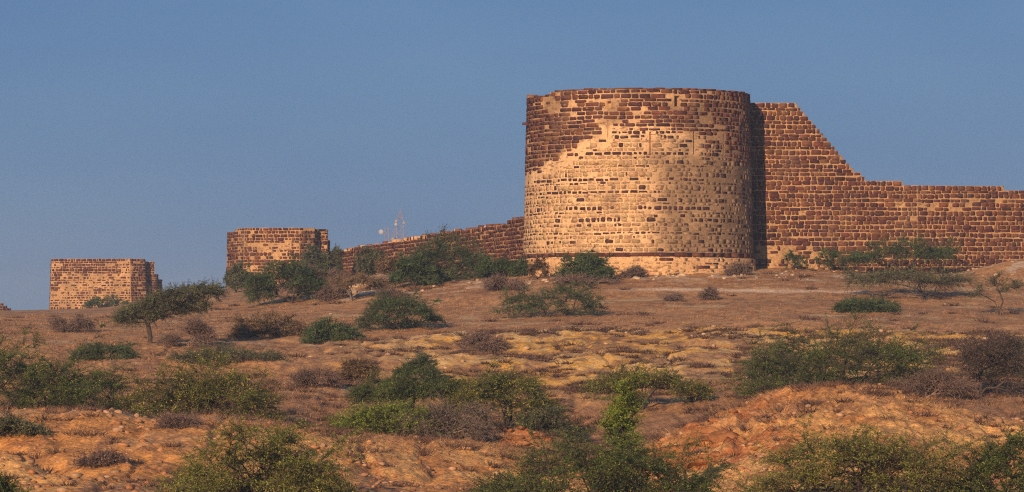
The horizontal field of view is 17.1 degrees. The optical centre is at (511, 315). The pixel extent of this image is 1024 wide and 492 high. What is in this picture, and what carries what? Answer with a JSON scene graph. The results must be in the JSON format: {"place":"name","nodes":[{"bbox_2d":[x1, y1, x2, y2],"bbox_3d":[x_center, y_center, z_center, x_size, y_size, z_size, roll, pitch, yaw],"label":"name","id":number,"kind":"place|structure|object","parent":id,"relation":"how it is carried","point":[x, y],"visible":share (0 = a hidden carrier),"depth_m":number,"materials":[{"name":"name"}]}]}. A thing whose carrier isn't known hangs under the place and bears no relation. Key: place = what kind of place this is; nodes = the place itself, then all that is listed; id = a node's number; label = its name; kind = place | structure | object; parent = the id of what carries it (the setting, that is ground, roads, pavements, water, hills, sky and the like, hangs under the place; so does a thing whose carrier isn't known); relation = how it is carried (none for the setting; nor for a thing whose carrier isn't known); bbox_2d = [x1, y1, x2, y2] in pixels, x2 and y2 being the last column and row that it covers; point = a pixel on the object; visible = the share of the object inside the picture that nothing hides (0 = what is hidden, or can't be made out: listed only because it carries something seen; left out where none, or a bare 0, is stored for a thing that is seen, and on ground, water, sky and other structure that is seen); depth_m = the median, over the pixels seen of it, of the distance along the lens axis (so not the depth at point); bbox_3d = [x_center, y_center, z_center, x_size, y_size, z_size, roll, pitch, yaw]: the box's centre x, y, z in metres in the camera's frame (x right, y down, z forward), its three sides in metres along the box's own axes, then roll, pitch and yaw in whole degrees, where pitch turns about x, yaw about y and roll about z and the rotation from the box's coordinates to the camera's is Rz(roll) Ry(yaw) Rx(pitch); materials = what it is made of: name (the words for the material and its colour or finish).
{"place":"outdoors","nodes":[
{"label":"outdoors","id":0,"kind":"place"},
{"bbox_2d":[0,259,1023,491],"bbox_3d":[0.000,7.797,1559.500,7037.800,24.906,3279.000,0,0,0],"label":"ground","id":1,"kind":"structure","parent":0,"point":[801,301],"depth_m":177.76,"materials":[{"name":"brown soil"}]},
{"bbox_2d":[0,303,10,310],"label":"rubble wall","id":2,"kind":"structure","parent":1,"relation":"on","point":[3,308],"depth_m":424.66,"materials":[{"name":"brown stone"}]},
{"bbox_2d":[0,471,33,491],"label":"shrub","id":3,"kind":"object","parent":1,"relation":"on","point":[5,486],"visible":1,"depth_m":100.14,"materials":[{"name":"green plant"}]},
{"bbox_2d":[0,410,54,436],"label":"bush","id":4,"kind":"object","parent":1,"relation":"on","point":[11,423],"visible":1,"depth_m":117.58,"materials":[{"name":"green plant"}]},
{"bbox_2d":[0,314,136,411],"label":"bush","id":5,"kind":"object","parent":1,"relation":"on","point":[69,394],"visible":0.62,"depth_m":135.98,"materials":[{"name":"green plant"}]},
{"bbox_2d":[42,313,99,332],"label":"shrub","id":6,"kind":"object","parent":1,"relation":"on","point":[59,325],"visible":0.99,"depth_m":213.40,"materials":[{"name":"brown plant"}]},
{"bbox_2d":[49,259,146,309],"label":"polygonal bastion","id":7,"kind":"object","parent":1,"relation":"on","point":[76,283],"visible":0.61,"depth_m":419.48,"materials":[{"name":"beige stone"}]},
{"bbox_2d":[67,444,132,470],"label":"shrub","id":8,"kind":"object","parent":1,"relation":"on","point":[102,458],"visible":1,"depth_m":110.67,"materials":[{"name":"brown plant"}]},
{"bbox_2d":[81,294,129,308],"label":"bush","id":9,"kind":"object","parent":1,"relation":"on","point":[92,302],"visible":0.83,"depth_m":389.20,"materials":[{"name":"green plant"}]},
{"bbox_2d":[68,337,146,360],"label":"bush","id":10,"kind":"object","parent":1,"relation":"on","point":[123,351],"visible":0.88,"depth_m":181.56,"materials":[{"name":"green plant"}]},
{"bbox_2d":[145,262,161,298],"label":"fort wall","id":11,"kind":"structure","parent":1,"relation":"on","point":[152,280],"depth_m":422.08,"materials":[{"name":"brown stone"}]},
{"bbox_2d":[107,277,230,342],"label":"tree","id":12,"kind":"object","parent":1,"relation":"on","point":[160,303],"visible":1,"depth_m":195.54,"materials":[{"name":"green plant"}]},
{"bbox_2d":[146,410,210,428],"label":"shrub","id":13,"kind":"object","parent":1,"relation":"on","point":[176,421],"visible":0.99,"depth_m":118.53,"materials":[{"name":"brown plant"}]},
{"bbox_2d":[153,314,220,348],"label":"shrub","id":14,"kind":"object","parent":1,"relation":"on","point":[200,330],"visible":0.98,"depth_m":193.62,"materials":[{"name":"brown plant"}]},
{"bbox_2d":[112,344,294,421],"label":"bush","id":15,"kind":"object","parent":1,"relation":"on","point":[200,391],"visible":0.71,"depth_m":136.97,"materials":[{"name":"green plant"}]},
{"bbox_2d":[158,339,295,363],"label":"bush","id":16,"kind":"object","parent":1,"relation":"on","point":[243,352],"visible":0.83,"depth_m":176.60,"materials":[{"name":"green plant"}]},
{"bbox_2d":[222,260,249,292],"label":"bush","id":17,"kind":"object","parent":1,"relation":"on","point":[233,279],"visible":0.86,"depth_m":311.38,"materials":[{"name":"green plant"}]},
{"bbox_2d":[140,412,371,491],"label":"bush","id":18,"kind":"object","parent":1,"relation":"on","point":[303,463],"visible":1,"depth_m":99.92,"materials":[{"name":"green plant"}]},
{"bbox_2d":[225,307,314,337],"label":"bush","id":19,"kind":"object","parent":1,"relation":"on","point":[242,330],"visible":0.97,"depth_m":205.04,"materials":[{"name":"green plant"}]},
{"bbox_2d":[226,228,315,288],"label":"polygonal bastion","id":20,"kind":"object","parent":1,"relation":"on","point":[256,247],"visible":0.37,"depth_m":339.27,"materials":[{"name":"brown stone"}]},
{"bbox_2d":[240,252,330,306],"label":"bush","id":21,"kind":"object","parent":1,"relation":"on","point":[307,279],"visible":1,"depth_m":245.46,"materials":[{"name":"green plant"}]},
{"bbox_2d":[280,261,346,290],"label":"shrub","id":22,"kind":"object","parent":1,"relation":"on","point":[330,273],"visible":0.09,"depth_m":262.00,"materials":[{"name":"green plant"}]},
{"bbox_2d":[287,365,345,388],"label":"shrub","id":23,"kind":"object","parent":1,"relation":"on","point":[305,376],"visible":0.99,"depth_m":157.69,"materials":[{"name":"brown plant"}]},
{"bbox_2d":[298,243,345,277],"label":"bush","id":24,"kind":"object","parent":1,"relation":"on","point":[314,253],"visible":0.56,"depth_m":325.37,"materials":[{"name":"green plant"}]},
{"bbox_2d":[315,229,329,253],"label":"fort wall","id":25,"kind":"structure","parent":1,"relation":"on","point":[322,240],"depth_m":341.65,"materials":[{"name":"brown stone"}]},
{"bbox_2d":[312,282,348,302],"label":"shrub","id":26,"kind":"object","parent":1,"relation":"on","point":[329,293],"visible":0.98,"depth_m":242.58,"materials":[{"name":"brown plant"}]},
{"bbox_2d":[298,315,365,344],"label":"bush","id":27,"kind":"object","parent":1,"relation":"on","point":[328,331],"visible":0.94,"depth_m":198.22,"materials":[{"name":"green plant"}]},
{"bbox_2d":[335,355,382,380],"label":"shrub","id":28,"kind":"object","parent":1,"relation":"on","point":[361,366],"visible":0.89,"depth_m":164.69,"materials":[{"name":"brown plant"}]},
{"bbox_2d":[326,269,394,300],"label":"tree","id":29,"kind":"object","parent":1,"relation":"on","point":[347,281],"visible":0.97,"depth_m":239.71,"materials":[{"name":"grey plant"}]},
{"bbox_2d":[353,245,386,275],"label":"bush","id":30,"kind":"object","parent":1,"relation":"on","point":[364,263],"visible":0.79,"depth_m":291.55,"materials":[{"name":"green plant"}]},
{"bbox_2d":[379,228,388,240],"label":"radio mast","id":31,"kind":"object","parent":1,"relation":"on","point":[381,231],"visible":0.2,"depth_m":879.03,"materials":[{"name":"metal"}]},
{"bbox_2d":[372,254,407,274],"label":"bush","id":32,"kind":"object","parent":1,"relation":"on","point":[385,265],"visible":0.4,"depth_m":279.90,"materials":[{"name":"brown plant"}]},
{"bbox_2d":[320,392,460,436],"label":"bush","id":33,"kind":"object","parent":1,"relation":"on","point":[362,416],"visible":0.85,"depth_m":135.90,"materials":[{"name":"green plant"}]},
{"bbox_2d":[390,228,395,241],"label":"radio mast","id":34,"kind":"object","parent":1,"relation":"on","point":[393,234],"visible":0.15,"depth_m":887.67,"materials":[{"name":"metal"}]},
{"bbox_2d":[374,285,414,299],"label":"shrub","id":35,"kind":"object","parent":1,"relation":"on","point":[393,292],"visible":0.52,"depth_m":235.71,"materials":[{"name":"brown plant"}]},
{"bbox_2d":[394,209,405,238],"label":"radio mast","id":36,"kind":"object","parent":1,"relation":"on","point":[395,224],"visible":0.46,"depth_m":898.99,"materials":[{"name":"metal"}]},
{"bbox_2d":[354,286,448,330],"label":"bush","id":37,"kind":"object","parent":1,"relation":"on","point":[405,303],"visible":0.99,"depth_m":204.62,"materials":[{"name":"green plant"}]},
{"bbox_2d":[339,359,483,415],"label":"bush","id":38,"kind":"object","parent":1,"relation":"on","point":[403,389],"visible":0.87,"depth_m":144.89,"materials":[{"name":"green plant"}]},
{"bbox_2d":[383,251,444,286],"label":"bush","id":39,"kind":"object","parent":1,"relation":"on","point":[406,266],"visible":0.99,"depth_m":244.49,"materials":[{"name":"green plant"}]},
{"bbox_2d":[390,349,447,383],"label":"bush","id":40,"kind":"object","parent":1,"relation":"on","point":[421,359],"visible":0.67,"depth_m":169.61,"materials":[{"name":"green plant"}]},
{"bbox_2d":[328,217,523,276],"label":"fort wall","id":41,"kind":"structure","parent":1,"relation":"on","point":[504,240],"depth_m":270.46,"materials":[{"name":"brown stone"}]},
{"bbox_2d":[390,388,499,442],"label":"shrub","id":42,"kind":"object","parent":1,"relation":"on","point":[472,428],"visible":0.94,"depth_m":135.96,"materials":[{"name":"brown plant"}]},
{"bbox_2d":[397,223,494,281],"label":"bush","id":43,"kind":"object","parent":1,"relation":"on","point":[468,259],"visible":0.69,"depth_m":247.47,"materials":[{"name":"green plant"}]},
{"bbox_2d":[451,327,515,352],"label":"shrub","id":44,"kind":"object","parent":1,"relation":"on","point":[474,340],"visible":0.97,"depth_m":187.00,"materials":[{"name":"brown plant"}]},
{"bbox_2d":[473,254,530,277],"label":"bush","id":45,"kind":"object","parent":1,"relation":"on","point":[517,268],"visible":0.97,"depth_m":246.30,"materials":[{"name":"green plant"}]},
{"bbox_2d":[478,271,528,291],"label":"shrub","id":46,"kind":"object","parent":1,"relation":"on","point":[497,282],"visible":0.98,"depth_m":234.47,"materials":[{"name":"brown plant"}]},
{"bbox_2d":[437,355,573,437],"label":"bush","id":47,"kind":"object","parent":1,"relation":"on","point":[490,385],"visible":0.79,"depth_m":143.07,"materials":[{"name":"green plant"}]},
{"bbox_2d":[0,267,1023,491],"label":"scrub","id":48,"kind":"object","parent":1,"relation":"on","point":[544,358],"visible":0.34,"depth_m":164.80,"materials":[{"name":"green plant"}]},
{"bbox_2d":[0,261,1023,491],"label":"loose stones","id":49,"kind":"object","parent":1,"relation":"on","point":[381,462],"visible":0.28,"depth_m":116.12,"materials":[{"name":"brown stone"}]},
{"bbox_2d":[511,435,524,440],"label":"boulder","id":50,"kind":"object","parent":1,"relation":"on","point":[517,437],"visible":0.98,"depth_m":137.10,"materials":[{"name":"brown stone"}]},
{"bbox_2d":[510,439,530,445],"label":"boulder","id":51,"kind":"object","parent":1,"relation":"on","point":[523,442],"visible":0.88,"depth_m":136.34,"materials":[{"name":"brown stone"}]},
{"bbox_2d":[520,430,529,435],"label":"boulder","id":52,"kind":"object","parent":1,"relation":"on","point":[525,433],"visible":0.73,"depth_m":137.66,"materials":[{"name":"brown stone"}]},
{"bbox_2d":[526,253,550,279],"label":"shrub","id":53,"kind":"object","parent":1,"relation":"on","point":[538,265],"visible":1,"depth_m":240.65,"materials":[{"name":"brown plant"}]},
{"bbox_2d":[540,435,552,440],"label":"boulder","id":54,"kind":"object","parent":1,"relation":"on","point":[551,438],"visible":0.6,"depth_m":137.31,"materials":[{"name":"brown stone"}]},
{"bbox_2d":[512,395,582,442],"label":"bush","id":55,"kind":"object","parent":1,"relation":"on","point":[542,414],"visible":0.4,"depth_m":141.61,"materials":[{"name":"green plant"}]},
{"bbox_2d":[486,280,610,317],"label":"bush","id":56,"kind":"object","parent":1,"relation":"on","point":[537,305],"visible":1,"depth_m":213.53,"materials":[{"name":"green plant"}]},
{"bbox_2d":[546,268,622,287],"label":"shrub","id":57,"kind":"object","parent":1,"relation":"on","point":[577,279],"visible":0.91,"depth_m":235.79,"materials":[{"name":"brown plant"}]},
{"bbox_2d":[552,244,618,281],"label":"bush","id":58,"kind":"object","parent":1,"relation":"on","point":[587,261],"visible":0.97,"depth_m":237.20,"materials":[{"name":"green plant"}]},
{"bbox_2d":[456,408,746,491],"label":"bush","id":59,"kind":"object","parent":1,"relation":"on","point":[620,473],"visible":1,"depth_m":99.52,"materials":[{"name":"green plant"}]},
{"bbox_2d":[589,368,651,491],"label":"shrub","id":60,"kind":"object","parent":1,"relation":"on","point":[626,403],"visible":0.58,"depth_m":103.92,"materials":[{"name":"green plant"}]},
{"bbox_2d":[615,263,649,277],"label":"shrub","id":61,"kind":"object","parent":1,"relation":"on","point":[637,271],"visible":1,"depth_m":238.95,"materials":[{"name":"brown plant"}]},
{"bbox_2d":[522,87,755,275],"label":"round bastion","id":62,"kind":"object","parent":1,"relation":"on","point":[656,181],"visible":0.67,"depth_m":242.72,"materials":[{"name":"beige stone"}]},
{"bbox_2d":[573,360,721,409],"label":"bush","id":63,"kind":"object","parent":1,"relation":"on","point":[696,390],"visible":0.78,"depth_m":151.39,"materials":[{"name":"green plant"}]},
{"bbox_2d":[657,444,687,458],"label":"boulder","id":64,"kind":"object","parent":1,"relation":"on","point":[675,447],"visible":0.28,"depth_m":119.62,"materials":[{"name":"brown stone"}]},
{"bbox_2d":[660,291,685,301],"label":"shrub","id":65,"kind":"object","parent":1,"relation":"on","point":[678,296],"visible":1,"depth_m":223.75,"materials":[{"name":"brown plant"}]},
{"bbox_2d":[662,456,683,466],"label":"boulder","id":66,"kind":"object","parent":1,"relation":"on","point":[674,461],"visible":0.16,"depth_m":116.52,"materials":[{"name":"brown stone"}]},
{"bbox_2d":[683,432,706,444],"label":"boulder","id":67,"kind":"object","parent":1,"relation":"on","point":[691,436],"visible":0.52,"depth_m":120.06,"materials":[{"name":"brown stone"}]},
{"bbox_2d":[687,454,716,468],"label":"boulder","id":68,"kind":"object","parent":1,"relation":"on","point":[698,461],"visible":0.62,"depth_m":114.83,"materials":[{"name":"brown stone"}]},
{"bbox_2d":[696,435,708,441],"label":"boulder","id":69,"kind":"object","parent":1,"relation":"on","point":[706,438],"visible":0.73,"depth_m":119.22,"materials":[{"name":"brown stone"}]},
{"bbox_2d":[691,426,717,433],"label":"boulder","id":70,"kind":"object","parent":1,"relation":"on","point":[708,429],"visible":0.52,"depth_m":120.11,"materials":[{"name":"brown stone"}]},
{"bbox_2d":[697,284,721,299],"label":"shrub","id":71,"kind":"object","parent":1,"relation":"on","point":[710,293],"visible":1,"depth_m":224.81,"materials":[{"name":"brown plant"}]},
{"bbox_2d":[708,418,717,423],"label":"boulder","id":72,"kind":"object","parent":1,"relation":"on","point":[712,420],"visible":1,"depth_m":121.25,"materials":[{"name":"brown stone"}]},
{"bbox_2d":[710,451,719,456],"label":"boulder","id":73,"kind":"object","parent":1,"relation":"on","point":[715,453],"visible":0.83,"depth_m":115.61,"materials":[{"name":"brown stone"}]},
{"bbox_2d":[708,429,729,437],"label":"boulder","id":74,"kind":"object","parent":1,"relation":"on","point":[717,432],"visible":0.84,"depth_m":118.84,"materials":[{"name":"brown stone"}]},
{"bbox_2d":[708,431,739,442],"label":"boulder","id":75,"kind":"object","parent":1,"relation":"on","point":[721,436],"visible":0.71,"depth_m":118.38,"materials":[{"name":"brown stone"}]},
{"bbox_2d":[719,260,757,275],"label":"shrub","id":76,"kind":"object","parent":1,"relation":"on","point":[742,269],"visible":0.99,"depth_m":240.70,"materials":[{"name":"brown plant"}]},
{"bbox_2d":[738,338,806,383],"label":"shrub","id":77,"kind":"object","parent":1,"relation":"on","point":[772,357],"visible":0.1,"depth_m":159.97,"materials":[{"name":"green plant"}]},
{"bbox_2d":[771,444,793,453],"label":"boulder","id":78,"kind":"object","parent":1,"relation":"on","point":[775,446],"visible":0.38,"depth_m":113.19,"materials":[{"name":"brown stone"}]},
{"bbox_2d":[782,248,808,269],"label":"shrub","id":79,"kind":"object","parent":1,"relation":"on","point":[789,255],"visible":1,"depth_m":249.88,"materials":[{"name":"green plant"}]},
{"bbox_2d":[813,245,847,270],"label":"bush","id":80,"kind":"object","parent":1,"relation":"on","point":[829,263],"visible":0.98,"depth_m":249.09,"materials":[{"name":"green plant"}]},
{"bbox_2d":[713,306,962,404],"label":"bush","id":81,"kind":"object","parent":1,"relation":"on","point":[899,369],"visible":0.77,"depth_m":148.59,"materials":[{"name":"green plant"}]},
{"bbox_2d":[718,412,1001,491],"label":"bush","id":82,"kind":"object","parent":1,"relation":"on","point":[851,451],"visible":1,"depth_m":99.09,"materials":[{"name":"green plant"}]},
{"bbox_2d":[828,294,904,312],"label":"bush","id":83,"kind":"object","parent":1,"relation":"on","point":[852,303],"visible":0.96,"depth_m":214.07,"materials":[{"name":"green plant"}]},
{"bbox_2d":[750,103,1023,273],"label":"fort wall","id":84,"kind":"structure","parent":1,"relation":"on","point":[812,192],"depth_m":252.46,"materials":[{"name":"brown stone"}]},
{"bbox_2d":[834,230,965,271],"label":"tree","id":85,"kind":"object","parent":1,"relation":"on","point":[898,249],"visible":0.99,"depth_m":246.61,"materials":[{"name":"green plant"}]},
{"bbox_2d":[834,263,982,299],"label":"tree","id":86,"kind":"object","parent":1,"relation":"on","point":[929,279],"visible":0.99,"depth_m":226.46,"materials":[{"name":"green plant"}]},
{"bbox_2d":[883,359,986,399],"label":"shrub","id":87,"kind":"object","parent":1,"relation":"on","point":[947,383],"visible":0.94,"depth_m":145.72,"materials":[{"name":"brown plant"}]},
{"bbox_2d":[934,424,1023,491],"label":"bush","id":88,"kind":"object","parent":1,"relation":"on","point":[999,459],"visible":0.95,"depth_m":99.55,"materials":[{"name":"green plant"}]},
{"bbox_2d":[949,322,1023,396],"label":"bush","id":89,"kind":"object","parent":1,"relation":"on","point":[1008,354],"visible":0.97,"depth_m":151.82,"materials":[{"name":"plant"}]},
{"bbox_2d":[963,268,1023,314],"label":"tree","id":90,"kind":"object","parent":1,"relation":"on","point":[993,281],"visible":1,"depth_m":213.67,"materials":[{"name":"green plant"}]},
{"bbox_2d":[977,338,1023,377],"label":"bush","id":91,"kind":"object","parent":1,"relation":"on","point":[988,369],"visible":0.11,"depth_m":165.60,"materials":[{"name":"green plant"}]},
{"bbox_2d":[0,0,1023,309],"label":"sky","id":92,"kind":"structure","parent":0,"point":[156,131],"materials":[{"name":"blue"}]}
]}

